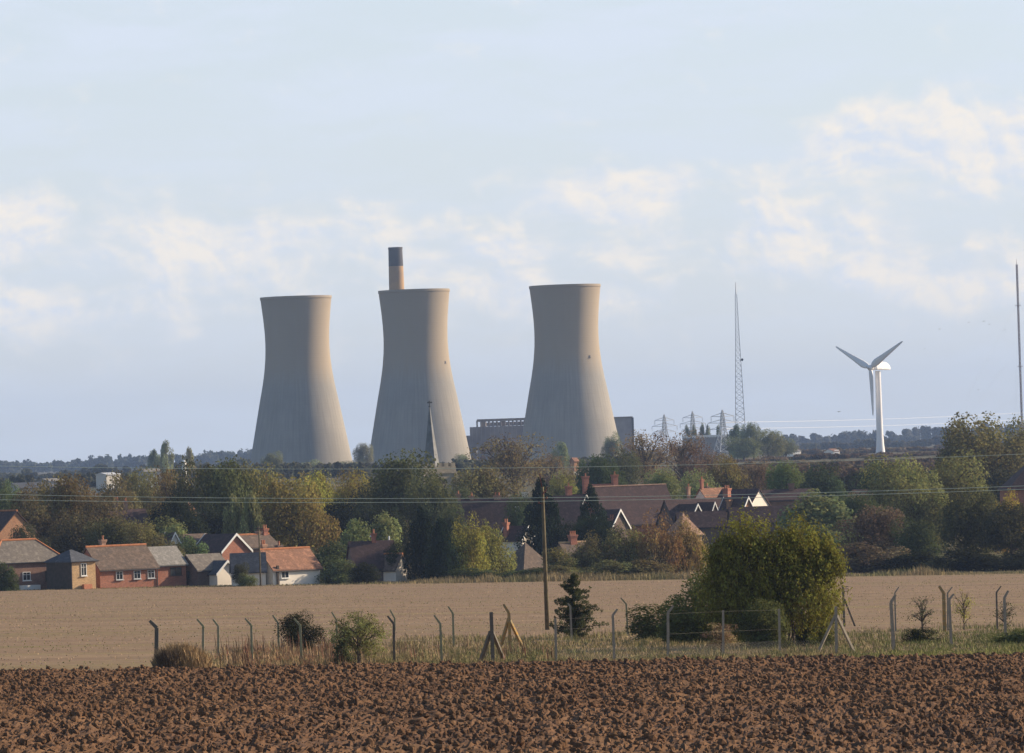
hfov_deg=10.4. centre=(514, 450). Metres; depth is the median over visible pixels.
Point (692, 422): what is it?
electricity pylon
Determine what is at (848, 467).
distant wood
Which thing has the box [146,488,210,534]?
tree
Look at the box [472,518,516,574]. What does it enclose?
willow tree
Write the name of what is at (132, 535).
tree
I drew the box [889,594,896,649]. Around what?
fence post
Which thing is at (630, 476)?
tree
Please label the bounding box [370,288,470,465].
cooling tower
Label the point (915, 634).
bush
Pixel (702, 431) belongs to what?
poplar tree
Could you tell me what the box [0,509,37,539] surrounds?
house
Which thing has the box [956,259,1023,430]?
guyed mast
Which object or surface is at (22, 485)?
shed
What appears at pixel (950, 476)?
tree
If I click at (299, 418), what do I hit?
cooling tower
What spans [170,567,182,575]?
window
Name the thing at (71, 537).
tree
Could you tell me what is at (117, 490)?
tree
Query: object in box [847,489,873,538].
house
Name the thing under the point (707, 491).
house
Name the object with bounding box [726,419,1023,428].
power cable
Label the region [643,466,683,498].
tree
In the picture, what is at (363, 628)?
bush
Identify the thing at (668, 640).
fence post
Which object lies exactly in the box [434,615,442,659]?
fence post
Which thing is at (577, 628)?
fence wire
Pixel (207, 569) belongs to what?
house
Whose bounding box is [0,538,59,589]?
house
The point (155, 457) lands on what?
poplar tree
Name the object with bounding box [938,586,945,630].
fence post
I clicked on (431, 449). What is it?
church
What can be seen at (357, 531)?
bush
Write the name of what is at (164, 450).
poplar tree
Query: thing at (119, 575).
window
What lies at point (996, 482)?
village thicket
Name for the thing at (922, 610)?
fence wire
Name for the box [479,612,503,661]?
fence post
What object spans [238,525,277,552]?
house
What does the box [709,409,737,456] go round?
electricity pylon
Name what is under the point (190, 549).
bush
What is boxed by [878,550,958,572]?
bush
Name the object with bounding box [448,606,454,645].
fence post
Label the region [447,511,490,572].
willow tree
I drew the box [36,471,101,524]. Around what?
tree
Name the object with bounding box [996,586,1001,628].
fence post
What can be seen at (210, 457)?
distant wood
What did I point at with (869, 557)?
bush
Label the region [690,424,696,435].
poplar tree
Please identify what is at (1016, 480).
house
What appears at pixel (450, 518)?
tree
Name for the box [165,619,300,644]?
fence wire
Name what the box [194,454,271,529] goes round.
tree
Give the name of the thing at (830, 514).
tree
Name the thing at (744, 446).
tree
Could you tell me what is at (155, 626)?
fence post
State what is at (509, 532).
house
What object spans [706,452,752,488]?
tree
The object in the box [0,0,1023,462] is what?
sky
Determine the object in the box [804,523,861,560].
bush
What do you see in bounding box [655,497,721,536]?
house
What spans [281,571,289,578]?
window
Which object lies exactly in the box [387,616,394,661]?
fence post
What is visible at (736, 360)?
lattice mast
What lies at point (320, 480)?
tree
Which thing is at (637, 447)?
tree
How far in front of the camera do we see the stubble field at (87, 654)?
510.10 m
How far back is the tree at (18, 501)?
942.60 m
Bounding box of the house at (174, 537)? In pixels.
[150,532,206,545]
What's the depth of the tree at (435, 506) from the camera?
984.07 m
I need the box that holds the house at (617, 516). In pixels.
[596,509,630,555]
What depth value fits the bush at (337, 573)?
794.97 m
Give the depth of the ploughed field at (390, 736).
227.33 m
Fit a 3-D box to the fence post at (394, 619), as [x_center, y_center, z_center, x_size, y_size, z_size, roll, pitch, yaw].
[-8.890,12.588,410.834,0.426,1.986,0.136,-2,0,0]
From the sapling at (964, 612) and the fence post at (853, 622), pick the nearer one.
the sapling at (964, 612)
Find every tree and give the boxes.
[0,479,20,509]
[8,522,51,547]
[9,482,65,521]
[20,495,82,549]
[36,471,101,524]
[46,510,112,553]
[75,489,128,538]
[81,515,138,548]
[89,470,142,508]
[121,517,168,546]
[123,466,168,531]
[138,462,196,518]
[146,449,160,468]
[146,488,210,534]
[159,439,174,472]
[169,455,236,521]
[183,446,193,476]
[191,496,248,533]
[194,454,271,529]
[221,493,243,533]
[230,562,249,584]
[238,490,266,533]
[241,461,290,543]
[254,471,342,553]
[260,451,283,465]
[294,468,344,538]
[302,459,320,466]
[312,494,375,550]
[329,467,370,510]
[341,497,410,547]
[348,467,383,516]
[352,443,374,463]
[354,448,454,545]
[383,540,410,571]
[402,475,458,550]
[402,505,437,580]
[424,517,460,580]
[434,496,468,545]
[444,483,473,499]
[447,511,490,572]
[451,462,526,498]
[454,454,467,460]
[465,432,556,496]
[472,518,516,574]
[502,491,540,534]
[514,477,568,561]
[527,453,568,493]
[548,469,577,495]
[549,572,608,638]
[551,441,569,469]
[560,464,588,487]
[564,521,583,540]
[566,530,617,573]
[574,451,627,493]
[575,514,622,549]
[576,484,607,557]
[599,521,653,569]
[600,431,622,457]
[604,449,645,484]
[610,429,678,483]
[634,507,687,574]
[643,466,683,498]
[652,430,719,498]
[664,511,709,575]
[677,467,719,498]
[683,425,689,435]
[687,449,727,478]
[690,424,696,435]
[699,423,704,434]
[700,542,716,563]
[705,424,710,434]
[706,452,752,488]
[721,436,762,458]
[726,424,744,459]
[739,422,764,458]
[739,456,771,489]
[747,428,788,456]
[757,471,777,489]
[765,460,804,489]
[770,438,799,456]
[774,488,859,537]
[802,460,847,507]
[832,504,907,553]
[834,490,885,531]
[847,457,889,506]
[859,453,928,532]
[887,516,947,563]
[896,468,953,545]
[927,449,990,536]
[934,480,998,556]
[935,440,972,471]
[939,411,1023,485]
[974,500,1023,557]
[992,488,1023,553]
[998,414,1023,477]
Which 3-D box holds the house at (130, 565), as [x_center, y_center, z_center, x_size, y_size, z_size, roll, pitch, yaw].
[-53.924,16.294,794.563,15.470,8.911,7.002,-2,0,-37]
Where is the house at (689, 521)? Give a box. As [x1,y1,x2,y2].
[664,514,704,564]
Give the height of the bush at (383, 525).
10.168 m
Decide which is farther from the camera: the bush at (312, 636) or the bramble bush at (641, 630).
the bramble bush at (641, 630)
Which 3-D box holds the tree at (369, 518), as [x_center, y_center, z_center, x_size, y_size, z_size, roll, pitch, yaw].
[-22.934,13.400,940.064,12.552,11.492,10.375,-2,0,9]
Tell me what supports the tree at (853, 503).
on the ground at (529, 489)
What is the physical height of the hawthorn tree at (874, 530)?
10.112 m
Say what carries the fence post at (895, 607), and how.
on the stubble field at (87, 654)
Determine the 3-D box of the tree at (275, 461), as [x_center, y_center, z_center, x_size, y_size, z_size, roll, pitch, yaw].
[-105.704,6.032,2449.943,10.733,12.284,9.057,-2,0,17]
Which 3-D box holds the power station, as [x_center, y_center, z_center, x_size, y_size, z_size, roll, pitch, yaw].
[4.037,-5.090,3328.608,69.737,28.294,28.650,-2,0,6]
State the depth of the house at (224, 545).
853.78 m
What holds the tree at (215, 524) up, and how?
on the ground at (529, 489)
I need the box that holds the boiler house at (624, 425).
[614,416,634,452]
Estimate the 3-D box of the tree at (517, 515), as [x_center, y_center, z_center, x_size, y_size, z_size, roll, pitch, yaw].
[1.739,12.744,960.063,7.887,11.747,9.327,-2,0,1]
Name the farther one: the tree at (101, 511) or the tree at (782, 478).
the tree at (782, 478)
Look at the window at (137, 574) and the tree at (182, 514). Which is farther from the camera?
the tree at (182, 514)
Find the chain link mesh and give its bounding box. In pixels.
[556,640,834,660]
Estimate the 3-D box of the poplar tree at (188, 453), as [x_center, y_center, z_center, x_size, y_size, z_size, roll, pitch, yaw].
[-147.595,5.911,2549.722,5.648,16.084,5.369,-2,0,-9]
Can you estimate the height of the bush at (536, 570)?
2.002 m
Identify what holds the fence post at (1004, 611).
on the stubble field at (87, 654)
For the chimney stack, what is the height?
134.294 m
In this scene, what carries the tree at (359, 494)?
on the ground at (529, 489)
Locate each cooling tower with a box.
[250,295,352,465]
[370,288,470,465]
[520,284,618,461]
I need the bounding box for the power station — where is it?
[466,418,524,460]
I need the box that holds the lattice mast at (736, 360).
[735,282,746,455]
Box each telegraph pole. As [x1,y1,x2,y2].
[254,526,262,584]
[538,474,549,629]
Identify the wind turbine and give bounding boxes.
[836,341,902,452]
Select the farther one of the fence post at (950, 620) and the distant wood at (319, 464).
the distant wood at (319, 464)
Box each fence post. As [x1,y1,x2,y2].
[149,620,158,654]
[196,619,203,652]
[212,619,219,655]
[245,618,252,660]
[272,615,279,646]
[294,618,302,659]
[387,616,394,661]
[390,609,395,630]
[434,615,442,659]
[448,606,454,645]
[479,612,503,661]
[500,604,522,645]
[554,618,556,659]
[568,603,572,640]
[612,609,617,658]
[620,598,628,635]
[667,605,673,656]
[722,610,724,655]
[778,609,780,651]
[817,606,854,653]
[841,585,855,626]
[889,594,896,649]
[894,587,898,630]
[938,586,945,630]
[947,587,952,629]
[948,594,954,643]
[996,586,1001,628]
[1003,590,1008,636]
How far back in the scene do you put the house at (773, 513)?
953.75 m
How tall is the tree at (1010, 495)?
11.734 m
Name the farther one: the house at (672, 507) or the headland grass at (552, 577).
the house at (672, 507)
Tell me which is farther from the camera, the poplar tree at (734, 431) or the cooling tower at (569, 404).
the cooling tower at (569, 404)
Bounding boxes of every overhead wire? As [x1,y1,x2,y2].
[0,486,1012,498]
[16,454,1016,468]
[32,489,1023,502]
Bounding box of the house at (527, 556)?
[497,543,549,571]
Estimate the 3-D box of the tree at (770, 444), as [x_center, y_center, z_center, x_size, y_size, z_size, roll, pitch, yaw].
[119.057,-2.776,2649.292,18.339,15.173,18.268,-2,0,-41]
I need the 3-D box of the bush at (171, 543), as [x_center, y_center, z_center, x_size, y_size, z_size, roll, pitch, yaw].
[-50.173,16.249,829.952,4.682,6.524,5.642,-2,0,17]
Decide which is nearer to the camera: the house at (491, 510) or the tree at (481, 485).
the house at (491, 510)
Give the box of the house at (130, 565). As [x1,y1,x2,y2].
[82,535,188,587]
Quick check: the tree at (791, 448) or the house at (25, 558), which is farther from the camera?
the tree at (791, 448)
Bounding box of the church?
[370,401,458,495]
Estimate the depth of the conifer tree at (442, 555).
795.91 m
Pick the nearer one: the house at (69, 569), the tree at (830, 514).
the house at (69, 569)
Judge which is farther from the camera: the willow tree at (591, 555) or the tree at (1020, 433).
the tree at (1020, 433)
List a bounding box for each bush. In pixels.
[0,562,20,590]
[151,516,194,546]
[163,540,185,555]
[176,535,208,555]
[237,572,257,585]
[273,611,327,649]
[310,540,346,578]
[314,558,355,583]
[323,610,392,662]
[331,628,356,663]
[335,518,370,561]
[347,562,380,583]
[361,509,402,550]
[441,568,507,580]
[496,567,552,579]
[541,546,580,573]
[542,565,597,578]
[591,559,635,577]
[625,602,699,639]
[627,559,676,575]
[655,568,751,643]
[689,497,852,646]
[700,622,737,650]
[732,597,794,648]
[794,611,834,645]
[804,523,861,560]
[837,541,910,572]
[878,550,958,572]
[901,626,941,642]
[933,549,1004,570]
[977,551,1023,570]
[978,628,1023,643]
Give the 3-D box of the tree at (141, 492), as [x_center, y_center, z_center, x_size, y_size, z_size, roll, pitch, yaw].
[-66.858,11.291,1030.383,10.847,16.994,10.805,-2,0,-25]
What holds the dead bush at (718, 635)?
on the stubble field at (87, 654)
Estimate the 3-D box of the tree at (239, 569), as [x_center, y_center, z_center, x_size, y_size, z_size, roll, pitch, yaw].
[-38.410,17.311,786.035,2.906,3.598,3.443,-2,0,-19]
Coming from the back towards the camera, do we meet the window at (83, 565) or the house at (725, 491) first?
the house at (725, 491)
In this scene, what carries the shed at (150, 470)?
on the ground at (529, 489)
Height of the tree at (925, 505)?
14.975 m
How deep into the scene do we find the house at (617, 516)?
924.08 m
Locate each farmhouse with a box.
[569,457,578,479]
[823,449,839,453]
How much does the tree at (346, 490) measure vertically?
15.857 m
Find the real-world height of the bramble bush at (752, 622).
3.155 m
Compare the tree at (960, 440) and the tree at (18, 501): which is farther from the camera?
the tree at (960, 440)
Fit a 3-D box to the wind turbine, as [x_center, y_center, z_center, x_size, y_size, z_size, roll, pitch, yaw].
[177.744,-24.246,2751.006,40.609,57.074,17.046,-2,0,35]
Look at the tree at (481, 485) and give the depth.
1107.74 m
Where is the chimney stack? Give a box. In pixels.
[388,247,403,289]
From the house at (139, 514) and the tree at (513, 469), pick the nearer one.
the house at (139, 514)
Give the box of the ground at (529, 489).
[9,444,1022,587]
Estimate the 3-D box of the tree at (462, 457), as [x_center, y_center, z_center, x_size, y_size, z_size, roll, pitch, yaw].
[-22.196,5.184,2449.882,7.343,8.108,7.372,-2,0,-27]
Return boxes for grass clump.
[150,639,212,667]
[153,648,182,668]
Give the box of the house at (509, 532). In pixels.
[498,519,532,560]
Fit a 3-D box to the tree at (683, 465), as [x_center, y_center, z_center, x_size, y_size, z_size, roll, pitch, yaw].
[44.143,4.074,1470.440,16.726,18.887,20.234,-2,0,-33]
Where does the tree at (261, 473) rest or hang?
on the ground at (529, 489)
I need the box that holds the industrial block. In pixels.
[682,435,730,459]
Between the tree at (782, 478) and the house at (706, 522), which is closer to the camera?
the house at (706, 522)
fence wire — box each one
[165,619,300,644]
[495,613,667,640]
[843,599,1004,626]
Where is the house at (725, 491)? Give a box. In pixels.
[717,485,770,505]
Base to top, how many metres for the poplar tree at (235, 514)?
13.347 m
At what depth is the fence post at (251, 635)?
313.26 m
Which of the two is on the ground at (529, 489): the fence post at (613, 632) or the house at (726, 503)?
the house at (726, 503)
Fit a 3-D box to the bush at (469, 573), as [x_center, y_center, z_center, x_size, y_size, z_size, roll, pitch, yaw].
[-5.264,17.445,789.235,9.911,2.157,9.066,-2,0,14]
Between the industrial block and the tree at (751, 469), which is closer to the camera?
the tree at (751, 469)
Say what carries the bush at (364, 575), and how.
on the ground at (529, 489)
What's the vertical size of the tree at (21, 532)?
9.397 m
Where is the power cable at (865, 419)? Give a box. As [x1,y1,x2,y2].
[772,413,1009,421]
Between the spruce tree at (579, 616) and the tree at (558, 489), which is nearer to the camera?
the spruce tree at (579, 616)
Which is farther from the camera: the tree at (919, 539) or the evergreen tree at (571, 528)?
the evergreen tree at (571, 528)
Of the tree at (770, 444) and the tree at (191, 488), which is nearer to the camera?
the tree at (191, 488)
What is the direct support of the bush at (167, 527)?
on the ground at (529, 489)
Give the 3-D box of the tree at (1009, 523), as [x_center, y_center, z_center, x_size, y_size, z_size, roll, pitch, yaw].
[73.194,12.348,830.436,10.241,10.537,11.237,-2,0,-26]
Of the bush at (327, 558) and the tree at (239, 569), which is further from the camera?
the bush at (327, 558)
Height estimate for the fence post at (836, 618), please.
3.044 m
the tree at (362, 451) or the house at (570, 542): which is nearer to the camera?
the house at (570, 542)
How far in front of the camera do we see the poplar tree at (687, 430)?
3299.57 m
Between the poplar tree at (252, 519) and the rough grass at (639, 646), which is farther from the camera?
the poplar tree at (252, 519)
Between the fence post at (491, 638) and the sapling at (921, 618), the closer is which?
the fence post at (491, 638)
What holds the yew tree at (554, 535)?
on the ground at (529, 489)
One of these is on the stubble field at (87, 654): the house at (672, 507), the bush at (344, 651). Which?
the bush at (344, 651)
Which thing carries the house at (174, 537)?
on the ground at (529, 489)
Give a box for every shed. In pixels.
[5,482,53,508]
[34,478,64,487]
[95,472,119,492]
[138,468,161,487]
[787,450,800,456]
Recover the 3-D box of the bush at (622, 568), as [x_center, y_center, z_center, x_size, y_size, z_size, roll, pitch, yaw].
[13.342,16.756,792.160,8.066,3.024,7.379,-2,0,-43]
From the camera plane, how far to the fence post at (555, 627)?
303.02 m
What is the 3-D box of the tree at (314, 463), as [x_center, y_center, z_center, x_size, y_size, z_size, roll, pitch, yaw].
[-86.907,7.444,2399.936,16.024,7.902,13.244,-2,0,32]
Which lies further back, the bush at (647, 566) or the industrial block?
the industrial block
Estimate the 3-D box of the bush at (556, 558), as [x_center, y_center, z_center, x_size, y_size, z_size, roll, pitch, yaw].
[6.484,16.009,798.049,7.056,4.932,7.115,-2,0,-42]
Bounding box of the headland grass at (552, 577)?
[14,565,1023,589]
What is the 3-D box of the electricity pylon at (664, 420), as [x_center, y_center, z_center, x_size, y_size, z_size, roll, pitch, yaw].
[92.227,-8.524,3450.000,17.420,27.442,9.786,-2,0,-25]
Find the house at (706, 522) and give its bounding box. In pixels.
[674,510,728,544]
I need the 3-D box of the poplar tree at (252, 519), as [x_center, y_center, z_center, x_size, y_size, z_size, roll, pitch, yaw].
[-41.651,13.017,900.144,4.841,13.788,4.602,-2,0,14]
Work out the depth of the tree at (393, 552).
805.32 m
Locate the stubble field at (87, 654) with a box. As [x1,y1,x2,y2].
[0,573,1023,670]
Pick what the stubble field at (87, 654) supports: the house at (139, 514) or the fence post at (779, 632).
the fence post at (779, 632)
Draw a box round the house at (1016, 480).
[997,466,1023,549]
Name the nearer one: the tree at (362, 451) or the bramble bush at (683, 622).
the bramble bush at (683, 622)
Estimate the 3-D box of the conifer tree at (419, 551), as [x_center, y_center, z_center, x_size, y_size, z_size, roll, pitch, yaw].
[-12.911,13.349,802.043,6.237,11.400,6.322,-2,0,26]
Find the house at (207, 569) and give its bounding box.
[184,553,231,585]
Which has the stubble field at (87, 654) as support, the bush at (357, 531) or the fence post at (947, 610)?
the fence post at (947, 610)
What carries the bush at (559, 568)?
on the ground at (529, 489)
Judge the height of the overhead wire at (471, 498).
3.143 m
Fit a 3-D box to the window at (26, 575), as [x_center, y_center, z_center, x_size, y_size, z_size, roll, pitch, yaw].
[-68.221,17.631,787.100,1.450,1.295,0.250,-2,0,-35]
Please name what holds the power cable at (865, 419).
attached to the electricity pylon at (722, 420)
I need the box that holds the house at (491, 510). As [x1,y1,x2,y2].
[449,491,582,544]
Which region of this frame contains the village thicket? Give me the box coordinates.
[52,464,1012,509]
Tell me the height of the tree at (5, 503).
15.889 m
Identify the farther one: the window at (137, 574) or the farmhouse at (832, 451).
the farmhouse at (832, 451)
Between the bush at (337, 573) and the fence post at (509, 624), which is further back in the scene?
the bush at (337, 573)
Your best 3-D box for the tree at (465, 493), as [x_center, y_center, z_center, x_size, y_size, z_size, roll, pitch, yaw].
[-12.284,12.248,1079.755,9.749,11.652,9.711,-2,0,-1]
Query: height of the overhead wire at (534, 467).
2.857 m
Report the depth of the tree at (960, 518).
835.84 m
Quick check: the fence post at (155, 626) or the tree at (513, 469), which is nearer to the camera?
the fence post at (155, 626)
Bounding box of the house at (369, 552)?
[345,529,409,581]
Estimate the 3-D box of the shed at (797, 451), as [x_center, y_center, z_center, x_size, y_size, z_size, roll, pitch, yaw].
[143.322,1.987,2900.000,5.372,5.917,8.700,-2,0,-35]
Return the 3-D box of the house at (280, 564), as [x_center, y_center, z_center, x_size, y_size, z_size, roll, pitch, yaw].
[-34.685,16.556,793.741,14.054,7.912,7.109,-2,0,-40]
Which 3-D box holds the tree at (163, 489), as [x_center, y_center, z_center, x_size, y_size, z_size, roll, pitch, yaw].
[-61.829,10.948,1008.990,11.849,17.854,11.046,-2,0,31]
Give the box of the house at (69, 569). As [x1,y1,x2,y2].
[43,549,98,589]
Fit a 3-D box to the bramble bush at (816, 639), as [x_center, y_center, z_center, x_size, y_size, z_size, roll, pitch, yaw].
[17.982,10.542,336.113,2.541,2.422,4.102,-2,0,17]
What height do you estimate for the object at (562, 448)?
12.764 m
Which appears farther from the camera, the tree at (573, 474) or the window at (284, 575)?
the tree at (573, 474)
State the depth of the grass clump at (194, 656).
300.35 m
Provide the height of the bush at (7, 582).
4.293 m
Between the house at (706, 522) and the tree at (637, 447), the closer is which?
the house at (706, 522)
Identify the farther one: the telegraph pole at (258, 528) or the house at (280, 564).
the house at (280, 564)
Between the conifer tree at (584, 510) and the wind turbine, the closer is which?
the conifer tree at (584, 510)
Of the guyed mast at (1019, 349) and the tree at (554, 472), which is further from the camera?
the guyed mast at (1019, 349)
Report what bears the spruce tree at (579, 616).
on the stubble field at (87, 654)
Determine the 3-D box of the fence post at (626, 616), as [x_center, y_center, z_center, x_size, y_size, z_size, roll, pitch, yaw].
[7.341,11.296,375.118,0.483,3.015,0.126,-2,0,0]
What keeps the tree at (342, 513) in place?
on the ground at (529, 489)
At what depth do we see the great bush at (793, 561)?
332.69 m
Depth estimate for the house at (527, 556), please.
833.48 m
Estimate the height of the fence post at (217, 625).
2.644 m
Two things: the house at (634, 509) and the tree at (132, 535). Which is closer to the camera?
the tree at (132, 535)
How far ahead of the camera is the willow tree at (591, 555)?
799.64 m
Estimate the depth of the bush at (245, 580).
782.56 m
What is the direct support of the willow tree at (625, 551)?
on the ground at (529, 489)
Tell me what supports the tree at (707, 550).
on the ground at (529, 489)
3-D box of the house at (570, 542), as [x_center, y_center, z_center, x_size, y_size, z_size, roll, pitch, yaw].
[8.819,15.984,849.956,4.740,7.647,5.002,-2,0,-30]
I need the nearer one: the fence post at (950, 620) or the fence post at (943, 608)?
the fence post at (950, 620)
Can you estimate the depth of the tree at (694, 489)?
1119.86 m
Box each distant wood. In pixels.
[0,448,251,472]
[0,457,489,487]
[252,452,664,476]
[694,444,1002,483]
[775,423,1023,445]
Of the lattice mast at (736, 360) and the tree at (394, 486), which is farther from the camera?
the lattice mast at (736, 360)
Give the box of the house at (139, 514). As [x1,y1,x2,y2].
[106,497,149,532]
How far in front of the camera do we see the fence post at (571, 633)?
362.34 m
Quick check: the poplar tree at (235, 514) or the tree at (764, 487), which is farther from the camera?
the tree at (764, 487)
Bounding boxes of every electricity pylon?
[652,414,676,455]
[681,411,705,434]
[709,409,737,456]
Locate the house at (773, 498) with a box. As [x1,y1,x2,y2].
[761,483,813,525]
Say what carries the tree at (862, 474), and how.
on the ground at (529, 489)
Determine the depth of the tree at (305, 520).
903.04 m
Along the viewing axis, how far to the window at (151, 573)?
792.74 m
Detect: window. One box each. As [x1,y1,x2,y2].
[22,572,31,580]
[80,563,86,576]
[116,571,122,580]
[133,570,140,579]
[147,570,155,578]
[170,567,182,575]
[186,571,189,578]
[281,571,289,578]
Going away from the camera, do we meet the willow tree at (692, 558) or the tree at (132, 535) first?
the willow tree at (692, 558)
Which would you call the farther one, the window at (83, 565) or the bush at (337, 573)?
the bush at (337, 573)
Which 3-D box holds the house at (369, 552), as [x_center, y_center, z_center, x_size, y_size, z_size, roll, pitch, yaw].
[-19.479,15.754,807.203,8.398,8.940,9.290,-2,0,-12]
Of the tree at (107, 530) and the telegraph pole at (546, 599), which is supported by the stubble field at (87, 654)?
the telegraph pole at (546, 599)
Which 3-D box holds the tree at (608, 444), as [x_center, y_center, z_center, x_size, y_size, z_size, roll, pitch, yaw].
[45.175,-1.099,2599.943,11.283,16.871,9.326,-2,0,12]
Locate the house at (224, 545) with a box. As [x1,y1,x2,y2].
[194,533,252,559]
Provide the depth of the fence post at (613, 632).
306.29 m
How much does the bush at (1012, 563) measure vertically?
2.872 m
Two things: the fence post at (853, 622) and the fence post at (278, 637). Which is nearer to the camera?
the fence post at (278, 637)
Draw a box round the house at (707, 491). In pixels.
[686,477,723,498]
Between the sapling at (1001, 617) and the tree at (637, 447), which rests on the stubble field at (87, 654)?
the sapling at (1001, 617)
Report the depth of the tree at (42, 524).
883.73 m
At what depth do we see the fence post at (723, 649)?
311.40 m
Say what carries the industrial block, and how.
on the ground at (529, 489)
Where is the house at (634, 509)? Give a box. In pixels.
[564,471,670,541]
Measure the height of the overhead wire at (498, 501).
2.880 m
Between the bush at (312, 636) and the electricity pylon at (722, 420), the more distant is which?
the electricity pylon at (722, 420)
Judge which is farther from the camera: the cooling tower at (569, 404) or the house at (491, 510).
the cooling tower at (569, 404)
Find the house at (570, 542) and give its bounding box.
[555,531,584,558]
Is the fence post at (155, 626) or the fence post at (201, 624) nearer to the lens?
the fence post at (155, 626)
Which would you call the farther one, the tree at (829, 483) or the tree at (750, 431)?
the tree at (750, 431)
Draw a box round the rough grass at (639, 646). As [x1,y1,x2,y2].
[205,621,1023,667]
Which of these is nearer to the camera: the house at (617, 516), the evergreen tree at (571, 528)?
the evergreen tree at (571, 528)
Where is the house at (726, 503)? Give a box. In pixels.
[718,496,752,533]
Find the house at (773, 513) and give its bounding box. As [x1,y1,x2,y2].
[727,505,787,545]
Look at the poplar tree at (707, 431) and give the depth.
3299.38 m
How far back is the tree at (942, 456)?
1297.61 m
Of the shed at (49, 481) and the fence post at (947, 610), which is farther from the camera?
the shed at (49, 481)
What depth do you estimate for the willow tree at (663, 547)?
799.27 m
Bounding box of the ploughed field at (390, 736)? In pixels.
[0,653,1023,752]
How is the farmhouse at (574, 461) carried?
on the ground at (529, 489)
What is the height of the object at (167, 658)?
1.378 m
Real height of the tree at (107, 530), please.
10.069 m
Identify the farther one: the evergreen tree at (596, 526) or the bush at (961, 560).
the evergreen tree at (596, 526)
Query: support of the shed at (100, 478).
on the ground at (529, 489)
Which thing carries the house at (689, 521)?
on the ground at (529, 489)
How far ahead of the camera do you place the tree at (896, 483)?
998.90 m
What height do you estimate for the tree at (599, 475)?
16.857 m
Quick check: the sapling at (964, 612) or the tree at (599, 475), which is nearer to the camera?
the sapling at (964, 612)
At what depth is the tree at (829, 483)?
1148.62 m
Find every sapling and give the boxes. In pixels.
[908,596,934,628]
[951,588,976,629]
[989,601,1015,625]
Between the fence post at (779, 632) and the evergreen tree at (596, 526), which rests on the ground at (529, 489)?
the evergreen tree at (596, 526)
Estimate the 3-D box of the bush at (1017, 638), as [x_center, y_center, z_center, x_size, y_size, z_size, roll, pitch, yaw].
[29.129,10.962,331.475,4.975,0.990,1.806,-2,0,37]
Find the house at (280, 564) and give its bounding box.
[229,540,322,585]

